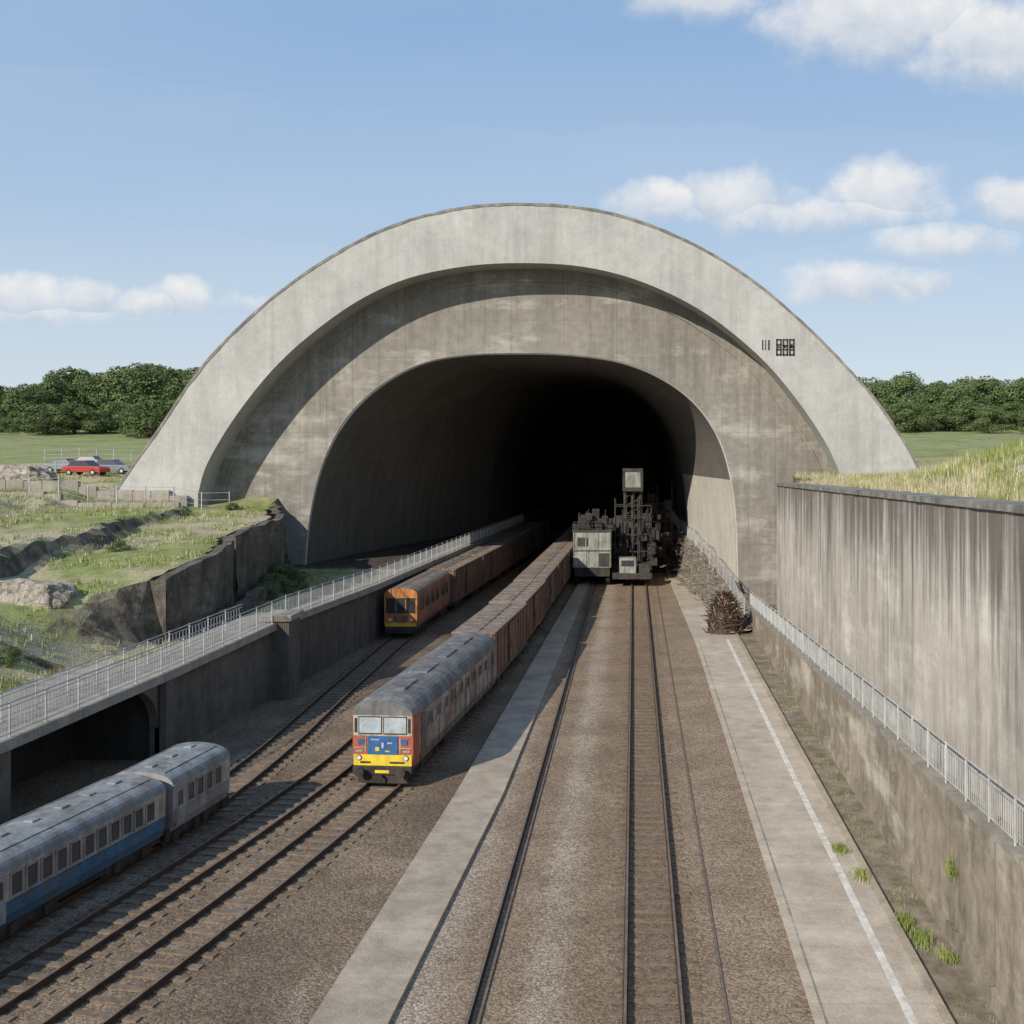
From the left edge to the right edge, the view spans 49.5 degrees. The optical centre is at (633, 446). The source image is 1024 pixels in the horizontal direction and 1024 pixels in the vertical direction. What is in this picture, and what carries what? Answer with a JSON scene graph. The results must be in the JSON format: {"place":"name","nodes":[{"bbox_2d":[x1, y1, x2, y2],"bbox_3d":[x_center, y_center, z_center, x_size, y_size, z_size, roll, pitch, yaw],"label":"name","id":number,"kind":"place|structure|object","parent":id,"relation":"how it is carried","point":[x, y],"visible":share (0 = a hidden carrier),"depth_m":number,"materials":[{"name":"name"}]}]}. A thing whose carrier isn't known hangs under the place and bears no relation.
{"place":"outdoors","nodes":[
{"label":"outdoors","id":0,"kind":"place"},
{"bbox_2d":[0,471,385,691],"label":"grass","id":1,"kind":"structure","parent":0,"point":[191,536],"depth_m":75.87,"materials":[{"name":"green plant"}]},
{"bbox_2d":[308,508,613,1023],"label":"concrete path","id":2,"kind":"structure","parent":0,"point":[371,984],"depth_m":36.61,"materials":[{"name":"grey concrete"}]},
{"bbox_2d":[0,430,1023,1023],"bbox_3d":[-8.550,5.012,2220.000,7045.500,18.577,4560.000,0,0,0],"label":"ground","id":3,"kind":"structure","parent":0,"point":[286,960],"depth_m":49.70,"materials":[{"name":"gravel"}]},
{"bbox_2d":[0,646,21,667],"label":"shrub","id":4,"kind":"object","parent":3,"relation":"on","point":[9,651],"visible":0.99,"depth_m":49.73,"materials":[{"name":"green plant"}]},
{"bbox_2d":[0,388,38,430],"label":"tree","id":5,"kind":"object","parent":3,"relation":"on","point":[8,404],"visible":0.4,"depth_m":243.01,"materials":[{"name":"green plant"}]},
{"bbox_2d":[0,410,42,432],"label":"tree","id":6,"kind":"object","parent":3,"relation":"on","point":[9,422],"visible":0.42,"depth_m":230.29,"materials":[{"name":"green plant"}]},
{"bbox_2d":[2,384,50,430],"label":"tree","id":7,"kind":"object","parent":3,"relation":"on","point":[35,390],"visible":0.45,"depth_m":245.09,"materials":[{"name":"green plant"}]},
{"bbox_2d":[0,464,57,480],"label":"boulder","id":8,"kind":"object","parent":3,"relation":"on","point":[33,472],"visible":0.54,"depth_m":104.45,"materials":[{"name":"stone"}]},
{"bbox_2d":[0,578,78,608],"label":"boulder","id":9,"kind":"object","parent":3,"relation":"on","point":[46,594],"visible":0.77,"depth_m":56.09,"materials":[{"name":"stone"}]},
{"bbox_2d":[11,403,77,434],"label":"tree","id":10,"kind":"object","parent":3,"relation":"on","point":[48,409],"visible":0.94,"depth_m":213.96,"materials":[{"name":"green plant"}]},
{"bbox_2d":[32,375,77,429],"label":"tree","id":11,"kind":"object","parent":3,"relation":"on","point":[51,383],"visible":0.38,"depth_m":253.12,"materials":[{"name":"green plant"}]},
{"bbox_2d":[43,459,73,471],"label":"parked car","id":12,"kind":"object","parent":3,"relation":"on","point":[51,465],"visible":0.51,"depth_m":120.24,"materials":[{"name":"grey paint"}]},
{"bbox_2d":[25,366,96,429],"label":"tree","id":13,"kind":"object","parent":3,"relation":"on","point":[63,375],"visible":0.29,"depth_m":260.14,"materials":[{"name":"green plant"}]},
{"bbox_2d":[44,401,115,434],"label":"tree","id":14,"kind":"object","parent":3,"relation":"on","point":[90,425],"visible":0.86,"depth_m":217.41,"materials":[{"name":"green plant"}]},
{"bbox_2d":[62,460,109,474],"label":"parked car","id":15,"kind":"object","parent":3,"relation":"on","point":[80,467],"visible":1,"depth_m":111.31,"materials":[{"name":"red paint"}]},
{"bbox_2d":[63,374,116,429],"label":"tree","id":16,"kind":"object","parent":3,"relation":"on","point":[90,384],"visible":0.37,"depth_m":254.94,"materials":[{"name":"green plant"}]},
{"bbox_2d":[0,492,180,507],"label":"wall","id":17,"kind":"structure","parent":3,"relation":"on","point":[59,497],"depth_m":87.02,"materials":[{"name":"concrete"}]},
{"bbox_2d":[0,480,188,506],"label":"wall","id":18,"kind":"structure","parent":3,"relation":"on","point":[94,492],"depth_m":96.01,"materials":[{"name":"concrete"}]},
{"bbox_2d":[96,459,131,473],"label":"parked car","id":19,"kind":"object","parent":3,"relation":"on","point":[119,466],"visible":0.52,"depth_m":115.20,"materials":[{"name":"grey paint"}]},
{"bbox_2d":[90,367,166,424],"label":"tree","id":20,"kind":"object","parent":3,"relation":"on","point":[113,378],"visible":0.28,"depth_m":257.46,"materials":[{"name":"green plant"}]},
{"bbox_2d":[29,477,229,509],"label":"wire fence","id":21,"kind":"object","parent":3,"relation":"on","point":[87,493],"visible":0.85,"depth_m":92.28,"materials":[{"name":"metal"}]},
{"bbox_2d":[110,402,158,432],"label":"tree","id":22,"kind":"object","parent":3,"relation":"on","point":[118,424],"visible":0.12,"depth_m":224.20,"materials":[{"name":"green plant"}]},
{"bbox_2d":[98,362,183,424],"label":"tree","id":23,"kind":"object","parent":3,"relation":"on","point":[145,384],"visible":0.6,"depth_m":239.03,"materials":[{"name":"green plant"}]},
{"bbox_2d":[110,399,171,437],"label":"tree","id":24,"kind":"object","parent":3,"relation":"on","point":[142,407],"visible":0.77,"depth_m":209.00,"materials":[{"name":"green plant"}]},
{"bbox_2d":[125,364,182,403],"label":"tree","id":25,"kind":"object","parent":3,"relation":"on","point":[168,374],"visible":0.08,"depth_m":265.08,"materials":[{"name":"green plant"}]},
{"bbox_2d":[0,732,354,1022],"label":"railway track","id":26,"kind":"structure","parent":3,"relation":"on","point":[17,1000],"depth_m":35.36,"materials":[{"name":"metal"}]},
{"bbox_2d":[149,537,234,642],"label":"terrace wall","id":27,"kind":"structure","parent":3,"relation":"on","point":[197,589],"depth_m":63.31,"materials":[{"name":"concrete"}]},
{"bbox_2d":[222,506,284,603],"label":"terrace wall","id":28,"kind":"structure","parent":3,"relation":"on","point":[259,549],"depth_m":78.46,"materials":[{"name":"concrete"}]},
{"bbox_2d":[210,574,297,628],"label":"terrace wall","id":29,"kind":"structure","parent":3,"relation":"on","point":[253,598],"depth_m":71.04,"materials":[{"name":"concrete"}]},
{"bbox_2d":[257,572,296,596],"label":"shrub","id":30,"kind":"object","parent":3,"relation":"on","point":[269,577],"visible":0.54,"depth_m":79.47,"materials":[{"name":"green plant"}]},
{"bbox_2d":[0,503,555,824],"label":"elevated walkway","id":31,"kind":"structure","parent":3,"relation":"on","point":[284,655],"depth_m":53.45,"materials":[{"name":"concrete"}]},
{"bbox_2d":[0,604,241,721],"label":"metal fence","id":32,"kind":"object","parent":31,"relation":"on","point":[97,661],"visible":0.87,"depth_m":48.73,"materials":[{"name":"metal"}]},
{"bbox_2d":[0,513,523,737],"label":"metal fence","id":33,"kind":"object","parent":31,"relation":"on","point":[488,531],"visible":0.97,"depth_m":59.00,"materials":[{"name":"metal"}]},
{"bbox_2d":[0,529,564,947],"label":"railway track","id":34,"kind":"structure","parent":3,"relation":"on","point":[555,534],"depth_m":54.15,"materials":[{"name":"metal"}]},
{"bbox_2d":[0,774,165,941],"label":"passenger coach","id":35,"kind":"object","parent":34,"relation":"on","point":[53,853],"visible":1,"depth_m":34.39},
{"bbox_2d":[0,875,5,925],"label":"door","id":36,"kind":"structure","parent":35,"relation":"in","point":[2,879],"depth_m":30.99,"materials":[{"name":"grey paint"}]},
{"bbox_2d":[9,867,23,898],"bbox_3d":[-17.693,12.480,31.511,0.050,0.720,0.500,0,0,11],"label":"window","id":37,"kind":"structure","parent":35,"relation":"in","point":[16,878],"depth_m":31.51,"materials":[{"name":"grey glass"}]},
{"bbox_2d":[25,859,38,889],"bbox_3d":[-17.576,12.480,32.119,0.050,0.720,0.500,0,0,11],"label":"window","id":38,"kind":"structure","parent":35,"relation":"in","point":[31,869],"depth_m":32.10,"materials":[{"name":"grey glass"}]},
{"bbox_2d":[40,851,53,881],"bbox_3d":[-17.460,12.480,32.726,0.050,0.720,0.500,0,0,11],"label":"window","id":39,"kind":"structure","parent":35,"relation":"in","point":[46,861],"depth_m":32.70,"materials":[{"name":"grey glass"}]},
{"bbox_2d":[55,844,67,873],"bbox_3d":[-17.344,12.480,33.333,0.050,0.720,0.500,0,0,11],"label":"window","id":40,"kind":"structure","parent":35,"relation":"in","point":[61,854],"depth_m":33.32,"materials":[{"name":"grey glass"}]},
{"bbox_2d":[69,837,81,865],"bbox_3d":[-17.228,12.480,33.940,0.050,0.720,0.500,0,0,11],"label":"window","id":41,"kind":"structure","parent":35,"relation":"in","point":[75,847],"depth_m":33.93,"materials":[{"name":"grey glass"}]},
{"bbox_2d":[83,830,94,858],"bbox_3d":[-17.112,12.480,34.547,0.050,0.720,0.500,0,0,11],"label":"window","id":42,"kind":"structure","parent":35,"relation":"in","point":[89,838],"depth_m":34.52,"materials":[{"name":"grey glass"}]},
{"bbox_2d":[96,824,107,851],"bbox_3d":[-16.995,12.480,35.154,0.050,0.720,0.500,0,0,11],"label":"window","id":43,"kind":"structure","parent":35,"relation":"in","point":[101,832],"depth_m":35.12,"materials":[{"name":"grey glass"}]},
{"bbox_2d":[109,817,119,844],"bbox_3d":[-16.879,12.480,35.762,0.050,0.720,0.500,0,0,11],"label":"window","id":44,"kind":"structure","parent":35,"relation":"in","point":[114,826],"depth_m":35.74,"materials":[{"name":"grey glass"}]},
{"bbox_2d":[122,811,131,837],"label":"window","id":45,"kind":"structure","parent":35,"relation":"in","point":[127,818],"depth_m":36.35,"materials":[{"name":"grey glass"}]},
{"bbox_2d":[134,805,143,831],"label":"window","id":46,"kind":"structure","parent":35,"relation":"in","point":[138,812],"depth_m":36.96,"materials":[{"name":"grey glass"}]},
{"bbox_2d":[145,799,154,824],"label":"window","id":47,"kind":"structure","parent":35,"relation":"in","point":[150,806],"depth_m":37.55,"materials":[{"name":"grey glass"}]},
{"bbox_2d":[113,742,229,845],"bbox_3d":[-17.249,12.826,41.000,2.626,2.731,4.400,0,0,8],"label":"passenger coach","id":48,"kind":"object","parent":34,"relation":"on","point":[193,778],"visible":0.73,"depth_m":40.47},
{"bbox_2d":[175,784,184,825],"bbox_3d":[-16.198,12.775,39.267,0.050,1.350,0.550,0,0,8],"label":"door","id":49,"kind":"structure","parent":48,"relation":"in","point":[180,791],"depth_m":39.26,"materials":[{"name":"grey paint"}]},
{"bbox_2d":[186,779,194,802],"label":"window","id":50,"kind":"structure","parent":48,"relation":"in","point":[190,786],"depth_m":39.92,"materials":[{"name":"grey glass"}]},
{"bbox_2d":[384,569,449,633],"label":"railcar","id":51,"kind":"object","parent":34,"relation":"on","point":[415,604],"visible":1,"depth_m":82.42,"materials":[{"name":"orange paint"}]},
{"bbox_2d":[426,555,481,608],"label":"freight wagon","id":52,"kind":"object","parent":34,"relation":"on","point":[465,572],"visible":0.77,"depth_m":98.67,"materials":[{"name":"orange paint"}]},
{"bbox_2d":[457,544,503,590],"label":"freight wagon","id":53,"kind":"object","parent":34,"relation":"on","point":[492,555],"visible":0.65,"depth_m":111.57,"materials":[{"name":"orange paint"}]},
{"bbox_2d":[483,535,522,575],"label":"freight wagon","id":54,"kind":"object","parent":34,"relation":"on","point":[512,550],"visible":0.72,"depth_m":124.32,"materials":[{"name":"orange paint"}]},
{"bbox_2d":[502,527,537,561],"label":"freight wagon","id":55,"kind":"object","parent":34,"relation":"on","point":[529,543],"visible":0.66,"depth_m":136.37,"materials":[{"name":"orange paint"}]},
{"bbox_2d":[520,521,549,552],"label":"freight wagon","id":56,"kind":"object","parent":34,"relation":"on","point":[543,534],"visible":0.58,"depth_m":148.77,"materials":[{"name":"orange paint"}]},
{"bbox_2d":[270,562,308,588],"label":"shrub","id":57,"kind":"object","parent":3,"relation":"on","point":[282,568],"visible":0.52,"depth_m":81.98,"materials":[{"name":"green plant"}]},
{"bbox_2d":[27,573,574,1023],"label":"railway track","id":58,"kind":"structure","parent":3,"relation":"on","point":[78,999],"depth_m":34.29,"materials":[{"name":"metal"}]},
{"bbox_2d":[352,632,495,783],"bbox_3d":[-9.876,12.276,53.945,2.890,3.631,16.860,0,0,5],"label":"locomotive","id":59,"kind":"object","parent":58,"relation":"on","point":[407,721],"visible":1,"depth_m":48.05,"materials":[{"name":"paint"}]},
{"bbox_2d":[421,711,425,758],"bbox_3d":[-8.998,12.300,47.010,0.040,1.900,0.650,0,0,5],"label":"door","id":60,"kind":"structure","parent":59,"relation":"in","point":[423,716],"depth_m":46.98,"materials":[{"name":"orange paint"}]},
{"bbox_2d":[451,603,526,689],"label":"freight wagon","id":61,"kind":"object","parent":58,"relation":"on","point":[503,626],"visible":0.58,"depth_m":67.73,"materials":[{"name":"orange paint"}]},
{"bbox_2d":[489,581,545,646],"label":"freight wagon","id":62,"kind":"object","parent":58,"relation":"on","point":[531,594],"visible":0.51,"depth_m":80.32,"materials":[{"name":"orange paint"}]},
{"bbox_2d":[513,564,557,618],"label":"freight wagon","id":63,"kind":"object","parent":58,"relation":"on","point":[548,573],"visible":0.46,"depth_m":92.91,"materials":[{"name":"orange paint"}]},
{"bbox_2d":[531,551,568,597],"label":"freight wagon","id":64,"kind":"object","parent":58,"relation":"on","point":[560,559],"visible":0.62,"depth_m":104.82,"materials":[{"name":"orange paint"}]},
{"bbox_2d":[545,541,574,580],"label":"freight wagon","id":65,"kind":"object","parent":58,"relation":"on","point":[561,546],"visible":0.4,"depth_m":115.67,"materials":[{"name":"orange paint"}]},
{"bbox_2d":[114,203,919,603],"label":"railway tunnel","id":66,"kind":"structure","parent":3,"relation":"on","point":[538,341],"depth_m":100.00,"materials":[{"name":"concrete"}]},
{"bbox_2d":[390,509,814,1023],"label":"trackbed","id":67,"kind":"structure","parent":3,"relation":"on","point":[553,958],"depth_m":36.83,"materials":[{"name":"gravel"}]},
{"bbox_2d":[465,576,598,1023],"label":"single rail","id":68,"kind":"object","parent":67,"relation":"on","point":[470,1013],"visible":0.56,"depth_m":37.27,"materials":[{"name":"metal"}]},
{"bbox_2d":[572,509,613,583],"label":"works machine","id":69,"kind":"object","parent":67,"relation":"on","point":[592,542],"visible":1,"depth_m":113.00,"materials":[{"name":"grey metal"}]},
{"bbox_2d":[602,541,702,1023],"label":"railway track","id":70,"kind":"structure","parent":67,"relation":"on","point":[637,589],"depth_m":38.51,"materials":[{"name":"metal"}]},
{"bbox_2d":[612,468,658,584],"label":"works machine","id":71,"kind":"object","parent":70,"relation":"on","point":[629,565],"visible":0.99,"depth_m":115.69,"materials":[{"name":"black metal"}]},
{"bbox_2d":[645,483,671,575],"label":"plant stack","id":72,"kind":"object","parent":67,"relation":"on","point":[659,510],"visible":0.69,"depth_m":123.12,"materials":[{"name":"black metal"}]},
{"bbox_2d":[654,572,730,1023],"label":"single rail","id":73,"kind":"object","parent":67,"relation":"on","point":[717,951],"visible":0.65,"depth_m":37.55,"materials":[{"name":"metal"}]},
{"bbox_2d":[701,587,750,634],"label":"timber pile","id":74,"kind":"object","parent":3,"relation":"on","point":[724,618],"visible":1,"depth_m":83.51,"materials":[{"name":"brown wood"}]},
{"bbox_2d":[739,628,1000,1023],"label":"dirt verge","id":75,"kind":"structure","parent":3,"relation":"on","point":[952,983],"depth_m":37.45,"materials":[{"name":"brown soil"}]},
{"bbox_2d":[735,633,954,1023],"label":"gutter kerb","id":76,"kind":"structure","parent":75,"relation":"on","point":[942,1009],"depth_m":36.11,"materials":[{"name":"concrete"}]},
{"bbox_2d":[891,907,919,932],"bbox_3d":[8.075,14.062,32.826,0.880,0.336,1.628,0,0,0],"label":"weed clump","id":77,"kind":"object","parent":75,"relation":"on","point":[904,919],"visible":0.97,"depth_m":32.78,"materials":[{"name":"green plant"}]},
{"bbox_2d":[899,921,934,949],"bbox_3d":[8.225,14.079,31.750,0.843,0.301,1.324,0,0,0],"label":"weed clump","id":78,"kind":"object","parent":75,"relation":"on","point":[921,937],"visible":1,"depth_m":31.69,"materials":[{"name":"green plant"}]},
{"bbox_2d":[934,947,957,964],"bbox_3d":[8.742,14.130,30.687,0.583,0.200,0.943,0,0,0],"label":"weed clump","id":79,"kind":"object","parent":75,"relation":"on","point":[949,955],"visible":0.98,"depth_m":30.56,"materials":[{"name":"green plant"}]},
{"bbox_2d":[741,591,1023,1023],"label":"retaining wall","id":80,"kind":"structure","parent":3,"relation":"on","point":[925,819],"depth_m":33.85,"materials":[{"name":"concrete"}]},
{"bbox_2d":[749,590,1023,848],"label":"metal fence","id":81,"kind":"object","parent":80,"relation":"on","point":[843,677],"visible":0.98,"depth_m":38.49,"materials":[{"name":"metal"}]},
{"bbox_2d":[944,852,957,880],"bbox_3d":[9.108,11.950,31.529,0.396,0.891,0.746,0,0,0],"label":"weed clump","id":82,"kind":"object","parent":80,"relation":"attached to","point":[953,870],"visible":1,"depth_m":31.55,"materials":[{"name":"green plant"}]},
{"bbox_2d":[868,380,903,412],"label":"tree","id":83,"kind":"object","parent":3,"relation":"on","point":[876,391],"visible":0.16,"depth_m":254.10,"materials":[{"name":"green plant"}]},
{"bbox_2d":[775,483,1023,835],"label":"retaining wall","id":84,"kind":"structure","parent":3,"relation":"on","point":[910,603],"depth_m":37.74,"materials":[{"name":"concrete"}]},
{"bbox_2d":[879,373,933,430],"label":"tree","id":85,"kind":"object","parent":3,"relation":"on","point":[900,389],"visible":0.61,"depth_m":245.12,"materials":[{"name":"green plant"}]},
{"bbox_2d":[796,437,1023,500],"bbox_3d":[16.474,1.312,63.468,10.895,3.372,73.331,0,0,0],"label":"grass","id":86,"kind":"structure","parent":3,"relation":"on","point":[914,485],"depth_m":52.29,"materials":[{"name":"plant"}]},
{"bbox_2d":[886,401,936,432],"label":"tree","id":87,"kind":"object","parent":3,"relation":"on","point":[903,412],"visible":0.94,"depth_m":228.63,"materials":[{"name":"green plant"}]},
{"bbox_2d":[908,403,951,430],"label":"tree","id":88,"kind":"object","parent":3,"relation":"on","point":[937,411],"visible":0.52,"depth_m":237.70,"materials":[{"name":"green plant"}]},
{"bbox_2d":[914,380,955,429],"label":"tree","id":89,"kind":"object","parent":3,"relation":"on","point":[934,398],"visible":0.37,"depth_m":261.68,"materials":[{"name":"green plant"}]},
{"bbox_2d":[938,385,989,429],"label":"tree","id":90,"kind":"object","parent":3,"relation":"on","point":[957,396],"visible":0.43,"depth_m":255.29,"materials":[{"name":"green plant"}]},
{"bbox_2d":[938,401,998,431],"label":"tree","id":91,"kind":"object","parent":3,"relation":"on","point":[960,421],"visible":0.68,"depth_m":238.98,"materials":[{"name":"green plant"}]},
{"bbox_2d":[949,375,1012,429],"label":"tree","id":92,"kind":"object","parent":3,"relation":"on","point":[984,388],"visible":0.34,"depth_m":263.65,"materials":[{"name":"green plant"}]},
{"bbox_2d":[968,404,1013,433],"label":"tree","id":93,"kind":"object","parent":3,"relation":"on","point":[984,421],"visible":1,"depth_m":223.51,"materials":[{"name":"green plant"}]},
{"bbox_2d":[984,383,1023,429],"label":"tree","id":94,"kind":"object","parent":3,"relation":"on","point":[1000,402],"visible":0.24,"depth_m":261.57,"materials":[{"name":"green plant"}]},
{"bbox_2d":[992,401,1023,429],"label":"tree","id":95,"kind":"object","parent":3,"relation":"on","point":[1012,411],"visible":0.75,"depth_m":246.74,"materials":[{"name":"green plant"}]},
{"bbox_2d":[1001,377,1023,421],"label":"tree","id":96,"kind":"object","parent":3,"relation":"on","point":[1019,383],"visible":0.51,"depth_m":258.71,"materials":[{"name":"green plant"}]},
{"bbox_2d":[0,0,1023,429],"label":"sky","id":97,"kind":"structure","parent":0,"point":[168,168],"materials":[{"name":"blue"}]},
{"bbox_2d":[659,510,752,633],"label":"terrain","id":98,"kind":"structure","parent":0,"point":[715,574],"depth_m":110.59,"materials":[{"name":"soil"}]},
{"bbox_2d":[668,509,744,615],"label":"metal fence","id":99,"kind":"object","parent":98,"relation":"on","point":[688,532],"visible":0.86,"depth_m":107.00,"materials":[{"name":"metal"}]},
{"bbox_2d":[662,561,944,1023],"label":"pavement","id":100,"kind":"structure","parent":0,"point":[852,984],"depth_m":36.92,"materials":[{"name":"concrete"}]},
{"bbox_2d":[698,640,827,1023],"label":"pavement edge line","id":101,"kind":"object","parent":100,"relation":"on","point":[817,994],"visible":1,"depth_m":36.52,"materials":[{"name":"concrete"}]},
{"bbox_2d":[726,640,918,1023],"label":"pavement line","id":102,"kind":"object","parent":100,"relation":"on","point":[895,985],"visible":1,"depth_m":36.22,"materials":[{"name":"white paint"}]},
{"bbox_2d":[853,864,877,884],"bbox_3d":[7.559,14.062,36.264,0.826,0.336,1.371,0,0,0],"label":"weed clump","id":103,"kind":"object","parent":100,"relation":"on","point":[860,874],"visible":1,"depth_m":36.10,"materials":[{"name":"green plant"}]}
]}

